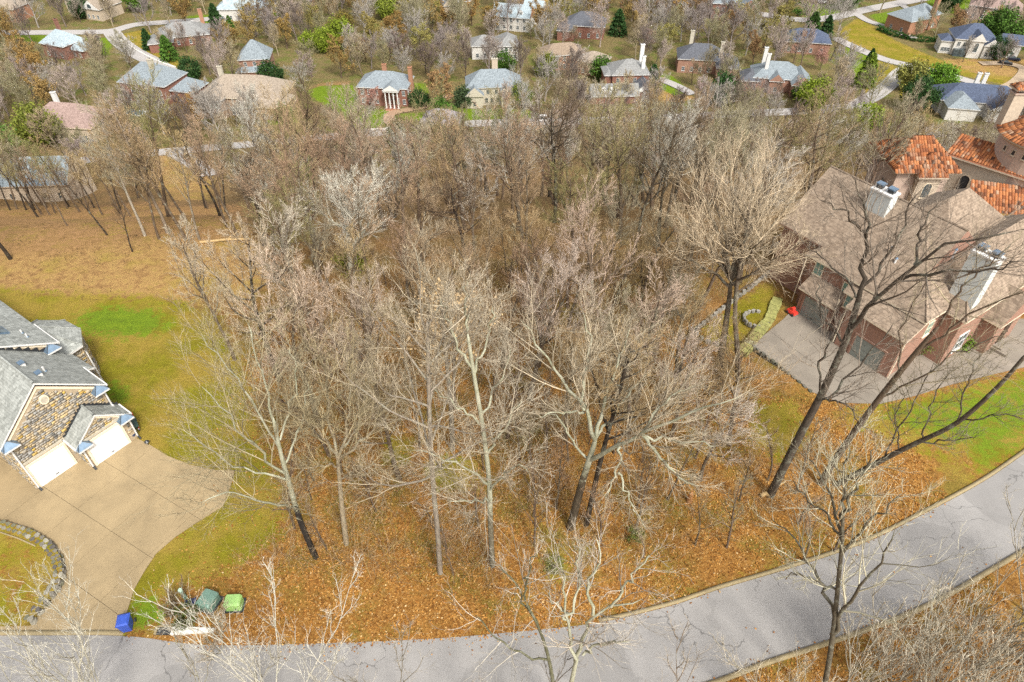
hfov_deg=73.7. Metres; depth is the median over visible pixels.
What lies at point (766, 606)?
road
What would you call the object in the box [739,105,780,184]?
bare tree
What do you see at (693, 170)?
bare tree
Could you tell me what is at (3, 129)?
leafy tree
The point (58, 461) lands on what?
garage door
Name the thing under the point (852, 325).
bare tree
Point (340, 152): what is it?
bare tree
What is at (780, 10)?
budding tree
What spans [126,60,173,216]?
slim tree
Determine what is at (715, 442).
bare tree
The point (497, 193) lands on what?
bare tree
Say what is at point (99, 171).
slim tree
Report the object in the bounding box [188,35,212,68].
bare tree
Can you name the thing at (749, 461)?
sapling
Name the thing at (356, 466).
sapling
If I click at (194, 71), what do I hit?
evergreen
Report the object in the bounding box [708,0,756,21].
house
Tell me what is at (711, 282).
bare tree
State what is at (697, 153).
bare tree
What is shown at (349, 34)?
bare tree
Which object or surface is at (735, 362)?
bare tree
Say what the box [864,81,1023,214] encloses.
villa
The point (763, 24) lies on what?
budding tree
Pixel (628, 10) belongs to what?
budding tree
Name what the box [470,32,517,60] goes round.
house
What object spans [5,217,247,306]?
field debris
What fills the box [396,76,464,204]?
bare tree
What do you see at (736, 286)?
bare tree
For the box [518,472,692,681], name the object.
bare tree
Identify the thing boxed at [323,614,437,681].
multi stem tree
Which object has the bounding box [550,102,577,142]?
bare tree
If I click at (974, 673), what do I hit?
multi stem tree
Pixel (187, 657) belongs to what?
multi stem tree
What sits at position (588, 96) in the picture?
bare tree
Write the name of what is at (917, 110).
bare tree
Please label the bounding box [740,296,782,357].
garden steps
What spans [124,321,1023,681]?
leaf litter
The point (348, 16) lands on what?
tree
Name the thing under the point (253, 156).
bare tree
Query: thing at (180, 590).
utility pedestal
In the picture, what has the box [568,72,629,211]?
bare tree
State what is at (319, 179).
bare tree
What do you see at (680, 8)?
budding tree
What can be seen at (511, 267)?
sapling
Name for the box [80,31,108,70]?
bare tree
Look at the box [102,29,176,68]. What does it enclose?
side street
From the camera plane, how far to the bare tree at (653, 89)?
207.51 m
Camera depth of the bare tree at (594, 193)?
72.45 m
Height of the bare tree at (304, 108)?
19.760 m
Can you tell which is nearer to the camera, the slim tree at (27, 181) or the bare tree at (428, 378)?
the bare tree at (428, 378)
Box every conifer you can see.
[141,28,150,50]
[158,34,180,62]
[208,3,224,31]
[226,15,235,28]
[606,8,627,37]
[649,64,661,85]
[804,11,821,29]
[821,15,833,40]
[851,52,878,89]
[863,48,875,61]
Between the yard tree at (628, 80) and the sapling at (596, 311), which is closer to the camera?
the sapling at (596, 311)
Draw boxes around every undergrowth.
[218,236,839,602]
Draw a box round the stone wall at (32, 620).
[0,520,66,624]
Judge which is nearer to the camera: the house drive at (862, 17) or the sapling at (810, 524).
the sapling at (810, 524)
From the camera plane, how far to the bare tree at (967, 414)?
41.65 m
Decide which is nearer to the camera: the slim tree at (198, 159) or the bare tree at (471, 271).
the bare tree at (471, 271)
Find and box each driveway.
[0,438,234,629]
[756,306,1023,403]
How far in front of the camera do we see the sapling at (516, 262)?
65.32 m
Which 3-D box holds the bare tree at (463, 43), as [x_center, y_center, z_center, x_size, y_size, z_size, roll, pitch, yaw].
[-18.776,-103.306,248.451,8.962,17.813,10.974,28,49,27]
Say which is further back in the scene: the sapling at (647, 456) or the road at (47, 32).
the road at (47, 32)
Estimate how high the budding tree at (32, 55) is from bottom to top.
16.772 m
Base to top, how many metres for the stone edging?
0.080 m
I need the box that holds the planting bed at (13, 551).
[0,523,62,625]
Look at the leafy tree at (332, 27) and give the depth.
271.32 m
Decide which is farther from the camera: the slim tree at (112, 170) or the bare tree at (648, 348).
the slim tree at (112, 170)
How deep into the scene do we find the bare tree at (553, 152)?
77.11 m
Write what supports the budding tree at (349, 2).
on the ground
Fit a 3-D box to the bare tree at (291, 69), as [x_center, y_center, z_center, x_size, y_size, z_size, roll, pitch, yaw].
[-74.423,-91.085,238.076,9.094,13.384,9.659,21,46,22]
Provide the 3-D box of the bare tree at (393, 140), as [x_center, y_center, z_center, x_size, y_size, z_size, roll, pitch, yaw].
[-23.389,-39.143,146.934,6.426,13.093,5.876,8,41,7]
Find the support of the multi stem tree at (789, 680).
on the ground
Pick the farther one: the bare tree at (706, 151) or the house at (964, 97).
the house at (964, 97)
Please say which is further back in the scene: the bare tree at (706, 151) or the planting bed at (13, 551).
the bare tree at (706, 151)
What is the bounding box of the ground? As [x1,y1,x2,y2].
[0,0,1023,681]
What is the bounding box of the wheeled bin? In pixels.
[115,612,136,632]
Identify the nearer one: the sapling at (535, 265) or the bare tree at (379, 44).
the sapling at (535, 265)
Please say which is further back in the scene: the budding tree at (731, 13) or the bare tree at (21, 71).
the budding tree at (731, 13)
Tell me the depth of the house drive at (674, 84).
249.97 m
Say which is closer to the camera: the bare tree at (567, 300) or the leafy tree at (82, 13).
the bare tree at (567, 300)
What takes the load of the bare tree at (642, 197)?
on the ground
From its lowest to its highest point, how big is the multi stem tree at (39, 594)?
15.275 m
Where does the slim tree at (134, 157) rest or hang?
on the ground
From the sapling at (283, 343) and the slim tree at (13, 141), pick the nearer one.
the sapling at (283, 343)
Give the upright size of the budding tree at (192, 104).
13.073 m
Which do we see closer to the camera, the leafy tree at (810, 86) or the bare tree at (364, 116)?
the bare tree at (364, 116)
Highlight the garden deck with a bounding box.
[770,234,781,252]
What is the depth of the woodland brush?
92.65 m
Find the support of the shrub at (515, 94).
on the ground
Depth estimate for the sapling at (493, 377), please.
56.06 m
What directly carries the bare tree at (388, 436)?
on the ground
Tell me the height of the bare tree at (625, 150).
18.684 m
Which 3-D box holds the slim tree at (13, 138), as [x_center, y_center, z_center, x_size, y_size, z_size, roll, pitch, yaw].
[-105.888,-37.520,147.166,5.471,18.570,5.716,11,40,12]
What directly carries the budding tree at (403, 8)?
on the ground
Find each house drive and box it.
[661,78,694,94]
[853,13,917,37]
[897,3,907,7]
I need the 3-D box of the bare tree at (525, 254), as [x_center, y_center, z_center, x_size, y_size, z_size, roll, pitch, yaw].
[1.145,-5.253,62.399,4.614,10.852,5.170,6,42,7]
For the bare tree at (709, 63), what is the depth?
241.15 m
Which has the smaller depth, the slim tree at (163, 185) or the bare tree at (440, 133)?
the slim tree at (163, 185)
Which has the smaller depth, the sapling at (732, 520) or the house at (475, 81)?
the sapling at (732, 520)
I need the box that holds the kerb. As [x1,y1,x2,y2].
[118,38,175,66]
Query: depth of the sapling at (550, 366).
56.64 m
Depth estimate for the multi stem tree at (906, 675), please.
36.36 m
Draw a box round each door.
[28,445,74,485]
[89,424,128,463]
[800,296,828,326]
[849,336,884,370]
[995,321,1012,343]
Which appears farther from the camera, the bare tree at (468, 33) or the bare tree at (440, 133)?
the bare tree at (468, 33)
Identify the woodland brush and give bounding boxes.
[242,170,981,287]
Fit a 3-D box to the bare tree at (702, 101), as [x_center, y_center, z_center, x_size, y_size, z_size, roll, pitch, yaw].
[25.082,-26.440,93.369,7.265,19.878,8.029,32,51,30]
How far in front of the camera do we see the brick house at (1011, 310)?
60.19 m
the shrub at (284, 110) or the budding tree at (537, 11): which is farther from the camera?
the budding tree at (537, 11)
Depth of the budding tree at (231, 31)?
270.33 m
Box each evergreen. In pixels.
[174,54,202,78]
[254,56,286,78]
[708,68,743,107]
[898,71,947,113]
[934,0,966,10]
[977,1,1020,35]
[986,33,1016,60]
[1004,17,1023,48]
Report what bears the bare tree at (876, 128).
on the ground
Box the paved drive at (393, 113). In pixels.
[383,94,451,128]
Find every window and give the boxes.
[811,262,824,278]
[841,281,848,290]
[841,295,852,309]
[918,183,932,197]
[921,320,935,338]
[951,48,966,56]
[951,330,969,353]
[955,175,970,188]
[971,43,979,52]
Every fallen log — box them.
[199,231,249,243]
[759,481,784,497]
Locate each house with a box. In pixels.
[0,0,33,21]
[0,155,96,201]
[0,300,140,490]
[27,90,117,142]
[38,18,91,59]
[64,0,123,20]
[116,58,208,103]
[147,7,211,53]
[187,65,297,119]
[216,0,272,20]
[237,39,274,74]
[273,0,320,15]
[356,63,414,110]
[419,108,462,133]
[437,0,471,17]
[465,57,525,107]
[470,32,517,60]
[494,0,544,31]
[538,42,585,70]
[556,11,606,41]
[578,51,611,77]
[588,43,651,103]
[676,29,740,78]
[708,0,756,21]
[738,46,809,96]
[769,165,1023,377]
[779,28,831,54]
[884,0,943,34]
[930,71,1023,121]
[934,23,998,58]
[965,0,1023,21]
[998,33,1023,57]
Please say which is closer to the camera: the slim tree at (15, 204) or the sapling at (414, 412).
the sapling at (414, 412)
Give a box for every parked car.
[999,59,1012,64]
[1007,55,1020,61]
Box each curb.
[0,630,123,635]
[598,449,1023,621]
[707,548,1022,681]
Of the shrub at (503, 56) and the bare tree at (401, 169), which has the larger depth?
the shrub at (503, 56)
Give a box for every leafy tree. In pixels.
[0,122,21,154]
[5,99,62,147]
[64,0,86,18]
[121,0,149,11]
[297,28,318,48]
[309,25,331,53]
[321,13,354,49]
[373,0,396,18]
[793,73,836,110]
[837,0,863,9]
[851,101,889,131]
[893,54,931,89]
[924,60,962,84]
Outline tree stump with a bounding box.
[686,490,693,503]
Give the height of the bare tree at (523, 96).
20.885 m
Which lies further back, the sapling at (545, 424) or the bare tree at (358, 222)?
the bare tree at (358, 222)
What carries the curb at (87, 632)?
on the ground
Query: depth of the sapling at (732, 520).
44.43 m
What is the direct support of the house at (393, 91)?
on the ground
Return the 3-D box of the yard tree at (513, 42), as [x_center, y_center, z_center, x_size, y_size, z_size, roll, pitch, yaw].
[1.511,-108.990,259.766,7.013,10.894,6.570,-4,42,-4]
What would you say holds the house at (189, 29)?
on the ground
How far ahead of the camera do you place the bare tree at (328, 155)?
83.47 m
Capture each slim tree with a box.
[0,127,17,209]
[0,130,47,207]
[0,133,26,209]
[0,142,42,214]
[0,144,41,211]
[0,152,38,216]
[0,160,10,209]
[0,243,12,259]
[1,123,31,205]
[2,139,43,205]
[4,136,34,209]
[12,146,50,214]
[21,139,55,212]
[26,142,80,211]
[28,133,69,206]
[33,164,67,225]
[39,145,67,208]
[50,164,107,234]
[51,135,94,207]
[57,149,90,213]
[66,149,102,214]
[75,97,146,235]
[79,142,120,213]
[81,141,131,216]
[85,128,120,208]
[86,88,167,233]
[90,100,186,238]
[98,149,127,195]
[104,106,186,219]
[106,188,132,251]
[112,148,150,197]
[116,126,162,239]
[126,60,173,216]
[128,134,163,204]
[155,125,202,239]
[159,102,220,215]
[179,140,208,208]
[180,112,228,227]
[180,115,236,235]
[182,120,209,207]
[209,124,232,211]
[215,128,249,210]
[218,137,249,206]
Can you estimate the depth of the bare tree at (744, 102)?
97.10 m
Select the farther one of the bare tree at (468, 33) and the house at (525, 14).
the house at (525, 14)
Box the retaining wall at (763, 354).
[752,344,811,392]
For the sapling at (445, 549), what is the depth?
43.46 m
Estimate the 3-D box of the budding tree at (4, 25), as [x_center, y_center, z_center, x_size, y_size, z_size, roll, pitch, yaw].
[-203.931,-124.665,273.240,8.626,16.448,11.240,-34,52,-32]
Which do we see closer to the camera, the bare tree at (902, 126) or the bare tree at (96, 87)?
the bare tree at (902, 126)
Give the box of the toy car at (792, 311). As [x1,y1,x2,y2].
[786,306,798,316]
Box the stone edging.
[0,531,35,546]
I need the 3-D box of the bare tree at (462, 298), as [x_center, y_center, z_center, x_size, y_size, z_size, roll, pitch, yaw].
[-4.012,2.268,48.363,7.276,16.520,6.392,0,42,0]
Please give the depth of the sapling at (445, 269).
61.87 m
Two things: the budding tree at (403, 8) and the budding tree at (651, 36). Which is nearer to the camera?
the budding tree at (651, 36)
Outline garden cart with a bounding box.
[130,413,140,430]
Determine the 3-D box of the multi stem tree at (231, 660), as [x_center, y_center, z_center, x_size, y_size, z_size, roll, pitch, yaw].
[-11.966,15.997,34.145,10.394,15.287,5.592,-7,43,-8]
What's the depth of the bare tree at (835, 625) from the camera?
31.18 m
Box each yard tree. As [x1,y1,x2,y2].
[24,106,58,149]
[30,42,48,64]
[50,118,72,150]
[65,43,79,61]
[66,0,83,22]
[109,87,128,109]
[152,28,160,41]
[158,25,178,44]
[173,20,187,52]
[189,86,215,126]
[226,99,241,126]
[233,0,251,24]
[234,60,248,74]
[239,90,260,124]
[482,8,499,36]
[500,78,512,109]
[508,41,522,68]
[524,20,535,35]
[532,42,546,75]
[569,25,580,42]
[569,43,589,79]
[577,58,593,83]
[623,68,635,94]
[645,66,669,103]
[686,57,700,84]
[757,0,766,19]
[771,79,783,102]
[785,29,804,62]
[794,74,803,101]
[815,69,827,90]
[828,25,849,59]
[913,16,925,41]
[962,34,976,61]
[985,85,1009,120]
[996,34,1021,67]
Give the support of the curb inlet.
on the ground
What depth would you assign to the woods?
261.85 m
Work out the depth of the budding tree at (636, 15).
279.69 m
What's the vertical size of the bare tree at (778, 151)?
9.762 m
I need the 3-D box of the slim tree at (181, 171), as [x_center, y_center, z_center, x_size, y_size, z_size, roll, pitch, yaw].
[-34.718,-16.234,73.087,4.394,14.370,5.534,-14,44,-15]
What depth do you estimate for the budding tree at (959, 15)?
281.13 m
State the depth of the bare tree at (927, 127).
171.57 m
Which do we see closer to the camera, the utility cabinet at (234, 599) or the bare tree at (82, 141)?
the utility cabinet at (234, 599)
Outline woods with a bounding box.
[0,0,1023,138]
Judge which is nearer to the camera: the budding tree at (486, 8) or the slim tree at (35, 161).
the slim tree at (35, 161)
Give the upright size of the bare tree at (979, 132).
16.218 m
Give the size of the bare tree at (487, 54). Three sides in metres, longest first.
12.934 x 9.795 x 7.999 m
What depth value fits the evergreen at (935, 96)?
225.50 m
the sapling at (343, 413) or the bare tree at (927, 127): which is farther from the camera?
the bare tree at (927, 127)
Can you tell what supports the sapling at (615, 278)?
on the ground
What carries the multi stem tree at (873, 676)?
on the ground
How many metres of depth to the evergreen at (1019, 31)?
274.76 m
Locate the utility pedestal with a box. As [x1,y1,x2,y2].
[178,588,186,599]
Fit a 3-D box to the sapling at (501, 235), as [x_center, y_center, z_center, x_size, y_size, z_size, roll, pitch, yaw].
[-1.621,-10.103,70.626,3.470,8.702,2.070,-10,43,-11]
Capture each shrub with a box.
[171,595,198,630]
[274,101,293,119]
[330,245,371,277]
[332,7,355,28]
[383,116,411,146]
[407,86,430,106]
[428,93,456,109]
[452,82,472,108]
[494,47,516,70]
[509,80,534,106]
[532,50,558,77]
[544,550,566,574]
[588,53,610,80]
[625,524,646,543]
[790,81,810,101]
[792,1,808,15]
[887,28,895,35]
[893,30,900,36]
[906,33,914,39]
[918,35,925,41]
[919,346,934,355]
[958,335,976,352]
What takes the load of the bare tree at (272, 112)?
on the ground
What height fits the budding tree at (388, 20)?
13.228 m
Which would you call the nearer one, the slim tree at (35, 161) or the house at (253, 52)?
the slim tree at (35, 161)
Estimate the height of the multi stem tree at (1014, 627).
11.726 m
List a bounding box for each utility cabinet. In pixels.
[195,588,223,615]
[223,594,246,613]
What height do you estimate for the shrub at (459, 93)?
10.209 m
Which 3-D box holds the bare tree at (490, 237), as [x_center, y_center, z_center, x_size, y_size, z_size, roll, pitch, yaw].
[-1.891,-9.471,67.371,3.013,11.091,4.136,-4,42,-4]
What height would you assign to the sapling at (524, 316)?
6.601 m
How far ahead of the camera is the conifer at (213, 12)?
292.37 m
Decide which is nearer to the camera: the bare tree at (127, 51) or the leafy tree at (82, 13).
the bare tree at (127, 51)
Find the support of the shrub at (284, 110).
on the ground
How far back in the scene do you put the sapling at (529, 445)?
47.86 m
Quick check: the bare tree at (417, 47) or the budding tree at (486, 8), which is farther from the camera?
the budding tree at (486, 8)
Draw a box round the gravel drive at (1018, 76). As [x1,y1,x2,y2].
[978,61,1023,87]
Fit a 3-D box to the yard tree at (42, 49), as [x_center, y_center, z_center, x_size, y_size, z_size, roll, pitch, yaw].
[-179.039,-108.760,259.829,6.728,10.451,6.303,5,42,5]
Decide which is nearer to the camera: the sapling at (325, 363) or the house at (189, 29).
the sapling at (325, 363)
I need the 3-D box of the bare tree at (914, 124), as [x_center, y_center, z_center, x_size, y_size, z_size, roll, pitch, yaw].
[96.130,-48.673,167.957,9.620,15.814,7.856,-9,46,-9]
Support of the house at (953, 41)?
on the ground
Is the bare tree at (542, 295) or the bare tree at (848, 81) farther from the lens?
the bare tree at (848, 81)
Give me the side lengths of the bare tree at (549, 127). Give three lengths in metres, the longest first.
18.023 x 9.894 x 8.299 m
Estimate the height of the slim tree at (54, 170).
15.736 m
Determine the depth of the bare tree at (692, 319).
51.42 m
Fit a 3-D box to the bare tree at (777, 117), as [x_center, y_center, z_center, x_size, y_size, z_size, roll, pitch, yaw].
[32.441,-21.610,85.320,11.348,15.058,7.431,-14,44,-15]
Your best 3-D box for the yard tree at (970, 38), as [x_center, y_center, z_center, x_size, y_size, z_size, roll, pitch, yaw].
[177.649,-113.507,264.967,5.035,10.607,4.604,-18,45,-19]
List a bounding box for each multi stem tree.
[0,525,101,681]
[0,563,118,681]
[114,553,362,681]
[156,574,188,623]
[159,611,286,681]
[195,597,228,666]
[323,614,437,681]
[435,106,502,195]
[471,643,587,681]
[644,611,710,681]
[708,628,845,681]
[828,557,1021,681]
[860,547,1003,681]
[899,576,1023,681]
[916,534,1023,681]
[934,590,1023,676]
[951,581,1023,681]
[1001,483,1023,607]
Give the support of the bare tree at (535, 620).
on the ground
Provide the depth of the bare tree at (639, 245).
63.17 m
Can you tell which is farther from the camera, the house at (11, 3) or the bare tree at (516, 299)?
the house at (11, 3)
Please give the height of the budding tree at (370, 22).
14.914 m
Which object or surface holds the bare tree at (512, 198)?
on the ground
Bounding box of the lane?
[161,148,215,175]
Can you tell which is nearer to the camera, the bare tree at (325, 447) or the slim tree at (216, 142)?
the bare tree at (325, 447)
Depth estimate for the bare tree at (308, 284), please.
45.45 m
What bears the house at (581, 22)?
on the ground
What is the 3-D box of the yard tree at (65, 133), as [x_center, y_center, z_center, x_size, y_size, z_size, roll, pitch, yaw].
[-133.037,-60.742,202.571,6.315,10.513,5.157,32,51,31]
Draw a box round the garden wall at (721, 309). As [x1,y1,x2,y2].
[694,270,769,346]
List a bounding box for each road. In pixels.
[0,17,208,34]
[0,454,1023,681]
[81,66,912,162]
[759,0,926,21]
[834,37,985,83]
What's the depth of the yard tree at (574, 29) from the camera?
278.94 m
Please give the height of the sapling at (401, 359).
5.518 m
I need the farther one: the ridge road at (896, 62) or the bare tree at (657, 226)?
the ridge road at (896, 62)
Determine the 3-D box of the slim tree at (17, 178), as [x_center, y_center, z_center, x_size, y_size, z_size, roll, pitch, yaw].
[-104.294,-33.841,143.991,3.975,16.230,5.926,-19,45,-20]
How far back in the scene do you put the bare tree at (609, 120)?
191.53 m
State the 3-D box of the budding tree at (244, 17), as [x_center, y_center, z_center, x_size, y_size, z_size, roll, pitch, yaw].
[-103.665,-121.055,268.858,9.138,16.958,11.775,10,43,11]
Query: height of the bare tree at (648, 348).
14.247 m
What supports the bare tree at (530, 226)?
on the ground
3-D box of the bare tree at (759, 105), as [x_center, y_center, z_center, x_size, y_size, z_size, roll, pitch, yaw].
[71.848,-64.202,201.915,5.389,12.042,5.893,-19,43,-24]
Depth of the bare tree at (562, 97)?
93.46 m
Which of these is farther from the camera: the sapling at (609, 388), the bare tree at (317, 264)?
the bare tree at (317, 264)
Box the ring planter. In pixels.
[742,309,768,328]
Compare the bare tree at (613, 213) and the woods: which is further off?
the woods
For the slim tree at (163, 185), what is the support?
on the ground
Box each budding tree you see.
[0,7,14,42]
[0,67,22,97]
[3,30,41,72]
[12,47,47,79]
[20,70,59,105]
[165,91,204,127]
[166,0,193,20]
[208,19,240,52]
[231,8,256,44]
[240,0,265,27]
[241,7,265,35]
[264,0,292,28]
[273,12,291,48]
[305,5,330,27]
[312,0,336,18]
[325,33,356,77]
[344,0,359,18]
[352,32,371,61]
[359,11,381,43]
[367,86,378,110]
[380,9,406,37]
[394,0,409,26]
[400,21,435,61]
[419,0,443,40]
[423,62,453,100]
[428,0,441,29]
[438,5,457,29]
[463,0,479,25]
[479,1,499,31]
[528,0,551,36]
[546,0,572,12]
[587,0,606,11]
[604,0,620,11]
[619,0,639,15]
[623,0,642,27]
[633,10,649,28]
[646,0,670,22]
[646,28,656,47]
[656,23,680,53]
[668,0,688,35]
[687,0,707,24]
[718,8,739,40]
[719,0,743,32]
[741,2,757,40]
[747,29,767,64]
[756,13,780,50]
[772,0,795,25]
[814,46,829,69]
[951,3,969,27]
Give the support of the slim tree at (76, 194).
on the ground
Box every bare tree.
[0,89,10,129]
[6,53,39,103]
[28,58,60,92]
[41,41,71,84]
[58,136,90,172]
[66,125,95,157]
[76,40,107,87]
[79,134,109,176]
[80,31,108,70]
[81,72,111,102]
[85,28,100,57]
[103,147,133,187]
[109,263,354,559]
[112,34,136,68]
[112,69,142,112]
[114,90,139,129]
[117,151,140,198]
[119,122,153,152]
[160,212,236,360]
[173,211,308,381]
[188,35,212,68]
[203,124,232,163]
[213,110,238,154]
[214,147,307,214]
[219,37,242,73]
[219,142,265,245]
[220,79,275,214]
[221,155,317,279]
[221,157,292,210]
[227,81,317,213]
[229,239,347,425]
[230,149,253,179]
[234,84,262,131]
[235,361,331,456]
[237,105,294,203]
[239,173,318,301]
[241,189,308,351]
[242,150,311,251]
[245,115,268,154]
[252,119,280,156]
[252,152,276,203]
[253,132,279,172]
[254,83,351,212]
[260,307,430,545]
[263,101,331,274]
[268,246,332,376]
[269,275,362,397]
[271,212,540,574]
[272,127,300,205]
[274,152,330,246]
[276,75,334,206]
[277,117,295,145]
[281,59,310,90]
[283,179,342,310]
[290,101,328,212]
[291,37,320,76]
[292,48,316,85]
[293,148,319,192]
[298,153,401,277]
[301,104,375,217]
[305,80,380,207]
[305,160,337,209]
[311,147,347,200]
[311,220,382,330]
[313,261,406,425]
[322,144,340,198]
[323,83,390,228]
[323,112,385,245]
[327,135,353,179]
[330,84,391,199]
[335,150,379,195]
[336,177,385,293]
[337,328,410,480]
[341,22,360,68]
[343,31,370,76]
[348,124,418,217]
[350,120,377,160]
[365,111,435,257]
[372,257,561,579]
[375,36,391,65]
[378,215,422,310]
[379,28,402,62]
[380,175,461,277]
[382,116,443,235]
[386,29,415,67]
[387,130,424,175]
[388,128,411,175]
[391,132,412,178]
[394,114,440,188]
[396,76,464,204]
[396,215,452,336]
[398,277,502,450]
[400,224,457,360]
[403,119,427,148]
[403,144,490,268]
[408,39,435,72]
[412,132,482,213]
[414,126,446,180]
[418,40,441,81]
[418,248,492,407]
[424,132,457,191]
[425,121,452,158]
[427,105,475,229]
[429,522,581,681]
[431,218,493,315]
[440,121,470,183]
[442,108,470,182]
[447,101,472,141]
[447,242,499,342]
[448,32,472,75]
[454,136,474,172]
[454,144,501,255]
[455,244,818,540]
[456,85,545,247]
[458,25,471,64]
[461,117,488,191]
[463,102,492,191]
[463,105,515,204]
[467,270,559,368]
[469,121,515,195]
[475,84,524,214]
[475,99,556,230]
[477,190,507,291]
[483,36,500,68]
[487,63,539,198]
[487,316,551,439]
[497,140,543,269]
[500,89,531,194]
[500,111,519,187]
[500,204,564,292]
[501,228,548,325]
[502,66,592,222]
[504,272,563,367]
[510,228,613,401]
[513,122,537,186]
[514,80,574,195]
[517,125,546,179]
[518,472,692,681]
[520,95,567,178]
[524,75,589,196]
[530,142,587,203]
[534,159,590,263]
[534,232,606,308]
[537,167,652,370]
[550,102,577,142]
[550,319,599,440]
[551,127,574,181]
[556,53,580,83]
[556,283,639,395]
[559,117,577,169]
[561,111,580,184]
[564,73,593,104]
[566,207,630,329]
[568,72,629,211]
[568,312,718,526]
[569,80,593,128]
[569,109,585,139]
[570,112,611,193]
[573,151,651,217]
[574,160,610,248]
[576,124,615,175]
[577,80,653,234]
[577,98,601,175]
[587,100,632,204]
[589,237,659,329]
[592,277,670,435]
[596,183,654,292]
[600,104,625,149]
[611,70,680,206]
[611,255,699,406]
[613,86,672,191]
[613,102,645,188]
[614,296,659,348]
[618,95,713,266]
[618,107,654,202]
[618,223,660,310]
[621,98,674,210]
[626,98,672,204]
[630,98,703,246]
[631,235,694,354]
[638,201,704,292]
[641,76,660,113]
[642,98,663,128]
[644,254,710,377]
[646,314,725,440]
[648,93,708,227]
[653,118,840,364]
[654,101,733,206]
[655,120,684,198]
[658,118,687,190]
[663,286,724,402]
[665,85,688,118]
[669,172,737,277]
[671,131,737,257]
[674,78,720,193]
[680,126,706,177]
[682,126,736,185]
[683,386,774,481]
[686,138,714,190]
[689,114,740,199]
[693,44,719,86]
[693,74,713,115]
[695,94,753,208]
[695,101,767,241]
[696,115,721,158]
[697,95,746,206]
[699,201,769,306]
[703,309,771,446]
[707,181,780,372]
[709,136,811,284]
[712,81,765,200]
[716,52,744,84]
[718,39,735,77]
[721,77,751,116]
[726,110,815,197]
[727,139,806,205]
[733,107,750,136]
[733,122,769,189]
[733,135,805,196]
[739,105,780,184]
[746,404,994,681]
[747,102,835,219]
[750,104,765,142]
[753,124,790,186]
[755,122,786,167]
[759,84,785,123]
[767,117,1023,497]
[770,70,861,188]
[771,128,798,173]
[773,15,797,56]
[777,126,809,186]
[783,96,809,134]
[791,124,858,193]
[796,82,858,184]
[797,20,816,65]
[801,107,830,158]
[801,114,847,170]
[802,111,830,189]
[814,107,877,169]
[817,201,1023,486]
[820,104,845,137]
[825,135,854,168]
[826,124,863,165]
[830,70,858,115]
[832,55,851,97]
[834,315,1023,486]
[838,98,873,167]
[840,43,864,81]
[846,129,866,164]
[850,104,895,169]
[850,137,869,175]
[855,116,896,171]
[861,77,930,183]
[886,103,918,138]
[892,112,924,135]
[897,101,942,136]
[905,98,928,134]
[920,118,936,134]
[925,124,946,147]
[930,109,964,151]
[943,109,997,144]
[943,120,978,147]
[973,117,997,142]
[979,119,998,142]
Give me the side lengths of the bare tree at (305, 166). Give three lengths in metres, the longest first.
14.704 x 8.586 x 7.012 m
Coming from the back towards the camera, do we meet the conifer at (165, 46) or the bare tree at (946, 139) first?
the conifer at (165, 46)
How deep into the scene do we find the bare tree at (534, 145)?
152.89 m
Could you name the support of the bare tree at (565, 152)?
on the ground
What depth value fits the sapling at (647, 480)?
45.19 m
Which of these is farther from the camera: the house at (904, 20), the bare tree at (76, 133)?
the house at (904, 20)
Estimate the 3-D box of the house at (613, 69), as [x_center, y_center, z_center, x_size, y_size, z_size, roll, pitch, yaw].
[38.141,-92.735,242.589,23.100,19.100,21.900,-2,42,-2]
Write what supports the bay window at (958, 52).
in the house at (953, 41)
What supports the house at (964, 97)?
on the ground
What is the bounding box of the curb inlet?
[153,625,213,634]
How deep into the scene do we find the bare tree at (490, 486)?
34.89 m
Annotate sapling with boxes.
[250,381,273,415]
[262,445,310,528]
[267,324,303,366]
[277,401,297,456]
[281,289,300,332]
[293,436,321,480]
[295,458,324,500]
[300,495,326,550]
[304,240,332,285]
[308,359,318,395]
[316,340,345,391]
[319,288,340,347]
[327,389,351,419]
[327,425,361,474]
[341,460,378,511]
[345,455,368,486]
[354,307,377,336]
[363,242,386,284]
[377,359,400,390]
[389,317,410,361]
[389,362,435,447]
[390,345,411,379]
[412,496,447,548]
[421,249,437,322]
[425,528,453,575]
[436,248,460,295]
[441,247,461,288]
[449,241,477,290]
[455,479,486,526]
[456,411,489,469]
[468,236,484,286]
[476,275,498,327]
[477,336,493,383]
[481,208,510,275]
[481,356,499,397]
[493,400,526,459]
[494,265,514,309]
[494,340,535,421]
[499,409,544,491]
[500,241,527,302]
[505,224,529,286]
[510,469,550,546]
[516,374,556,452]
[517,284,538,339]
[523,238,552,296]
[530,271,564,344]
[531,440,556,517]
[542,241,561,297]
[542,342,560,391]
[543,389,573,460]
[543,436,575,508]
[566,296,587,368]
[578,481,615,540]
[583,287,606,355]
[587,400,608,444]
[589,238,619,291]
[596,359,624,404]
[602,390,629,453]
[607,251,628,302]
[624,454,652,508]
[627,449,663,529]
[631,420,643,460]
[631,523,646,558]
[651,360,677,422]
[665,249,687,300]
[667,414,711,500]
[687,298,701,327]
[687,481,719,545]
[693,354,732,416]
[694,370,731,458]
[702,474,754,547]
[706,210,726,277]
[706,360,724,400]
[712,339,745,413]
[729,449,762,501]
[732,356,759,386]
[739,387,759,417]
[759,417,785,480]
[777,414,831,493]
[792,484,838,524]
[795,480,830,560]
[830,498,881,551]
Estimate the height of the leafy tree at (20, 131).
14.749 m
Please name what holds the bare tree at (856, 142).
on the ground

